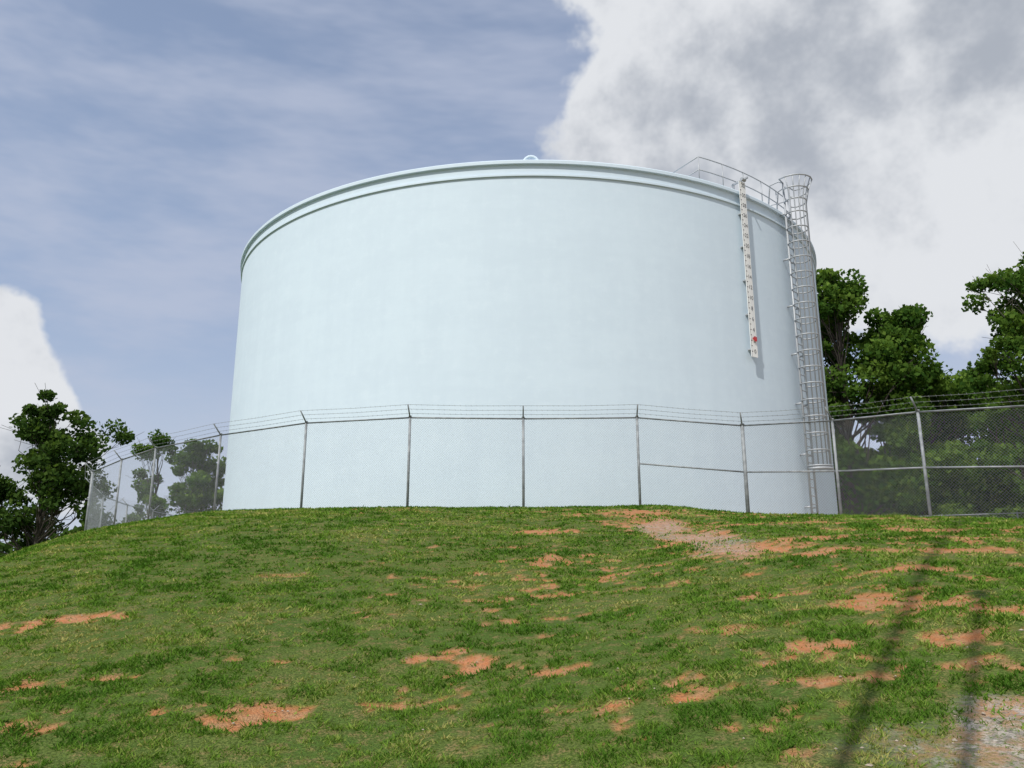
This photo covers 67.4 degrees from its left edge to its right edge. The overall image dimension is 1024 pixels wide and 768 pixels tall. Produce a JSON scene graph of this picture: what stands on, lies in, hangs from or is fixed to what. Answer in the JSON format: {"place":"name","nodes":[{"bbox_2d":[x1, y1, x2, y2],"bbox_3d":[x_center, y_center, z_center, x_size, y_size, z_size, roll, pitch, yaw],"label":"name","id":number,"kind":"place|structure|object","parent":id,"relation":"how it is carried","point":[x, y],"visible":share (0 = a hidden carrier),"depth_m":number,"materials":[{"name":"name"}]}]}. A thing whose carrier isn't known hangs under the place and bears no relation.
{"place":"outdoors","nodes":[
{"label":"outdoors","id":0,"kind":"place"},
{"bbox_2d":[0,506,1023,767],"bbox_3d":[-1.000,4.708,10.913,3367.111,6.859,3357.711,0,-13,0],"label":"ground","id":1,"kind":"structure","parent":0,"point":[1004,744],"depth_m":5.60,"materials":[{"name":"green plant"}]},
{"bbox_2d":[0,465,25,508],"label":"oak tree","id":2,"kind":"object","parent":1,"relation":"on","point":[3,478],"visible":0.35,"depth_m":38.69,"materials":[{"name":"green plant"}]},
{"bbox_2d":[0,384,142,553],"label":"oak tree","id":3,"kind":"object","parent":1,"relation":"on","point":[53,477],"visible":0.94,"depth_m":37.62,"materials":[{"name":"green plant"}]},
{"bbox_2d":[54,502,141,537],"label":"undergrowth","id":4,"kind":"object","parent":1,"relation":"on","point":[91,524],"visible":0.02,"depth_m":41.21,"materials":[{"name":"green plant"}]},
{"bbox_2d":[130,429,175,519],"bbox_3d":[-29.881,10.419,62.658,5.091,13.721,4.315,0,-13,0],"label":"maple tree","id":5,"kind":"object","parent":1,"relation":"on","point":[148,457],"visible":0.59,"depth_m":63.29,"materials":[{"name":"green plant"}]},
{"bbox_2d":[152,505,189,517],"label":"undergrowth","id":6,"kind":"object","parent":1,"relation":"on","point":[163,513],"visible":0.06,"depth_m":39.02,"materials":[{"name":"plant"}]},
{"bbox_2d":[161,438,226,513],"bbox_3d":[-24.589,10.388,59.338,8.116,12.310,6.279,-12,-18,42],"label":"maple tree","id":7,"kind":"object","parent":1,"relation":"on","point":[220,494],"visible":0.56,"depth_m":59.49,"materials":[{"name":"green plant"}]},
{"bbox_2d":[0,498,1020,556],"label":"distant trees","id":8,"kind":"object","parent":1,"relation":"on","point":[4,547],"depth_m":86.11,"materials":[{"name":"green plant"}]},
{"bbox_2d":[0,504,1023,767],"bbox_3d":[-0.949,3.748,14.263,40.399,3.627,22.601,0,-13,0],"label":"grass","id":9,"kind":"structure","parent":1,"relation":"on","point":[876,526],"depth_m":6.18,"materials":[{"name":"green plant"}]},
{"bbox_2d":[16,515,1023,766],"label":"gravel","id":10,"kind":"structure","parent":1,"relation":"on","point":[764,663],"depth_m":4.30,"materials":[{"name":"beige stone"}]},
{"bbox_2d":[222,155,837,514],"bbox_3d":[0.760,1.359,38.713,28.500,14.635,28.500,0,-13,0],"label":"water storage tank","id":11,"kind":"object","parent":1,"relation":"on","point":[482,288],"visible":0.95,"depth_m":26.17,"materials":[{"name":"white metal"}]},
{"bbox_2d":[84,389,1023,530],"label":"chain link fence","id":12,"kind":"object","parent":1,"relation":"on","point":[745,471],"visible":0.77,"depth_m":18.88,"materials":[{"name":"metal"}]},
{"bbox_2d":[816,267,943,514],"bbox_3d":[20.957,1.702,48.606,10.688,18.401,8.644,0,-13,0],"label":"hardwood tree","id":13,"kind":"object","parent":1,"relation":"on","point":[841,302],"visible":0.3,"depth_m":47.06,"materials":[{"name":"green plant"}]},
{"bbox_2d":[851,303,962,514],"bbox_3d":[23.985,2.579,47.217,5.355,15.998,6.045,-4,-14,17],"label":"hardwood tree","id":14,"kind":"object","parent":1,"relation":"on","point":[885,323],"visible":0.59,"depth_m":46.41,"materials":[{"name":"green plant"}]},
{"bbox_2d":[862,359,991,514],"bbox_3d":[26.871,4.867,50.061,7.894,13.465,8.822,0,-13,0],"label":"hardwood tree","id":15,"kind":"object","parent":1,"relation":"on","point":[945,387],"visible":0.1,"depth_m":49.12,"materials":[{"name":"green plant"}]},
{"bbox_2d":[831,430,1023,518],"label":"undergrowth","id":16,"kind":"object","parent":1,"relation":"on","point":[936,507],"visible":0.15,"depth_m":45.15,"materials":[{"name":"green plant"}]},
{"bbox_2d":[918,512,1022,517],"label":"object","id":17,"kind":"object","parent":1,"relation":"on","point":[1016,513],"visible":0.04,"depth_m":40.29,"materials":[{"name":"metal"}]},
{"bbox_2d":[941,366,1023,516],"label":"hardwood tree","id":18,"kind":"object","parent":1,"relation":"on","point":[955,403],"visible":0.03,"depth_m":50.76,"materials":[{"name":"green plant"}]},
{"bbox_2d":[958,244,1023,495],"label":"oak tree","id":19,"kind":"object","parent":1,"relation":"on","point":[1009,318],"visible":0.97,"depth_m":35.66,"materials":[{"name":"green plant"}]},
{"bbox_2d":[969,373,1023,462],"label":"hardwood tree","id":20,"kind":"object","parent":1,"relation":"on","point":[1015,381],"visible":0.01,"depth_m":53.22,"materials":[{"name":"green plant"}]},
{"bbox_2d":[0,0,1023,550],"label":"sky","id":21,"kind":"structure","parent":0,"point":[144,144],"materials":[{"name":"blue"}]}
]}

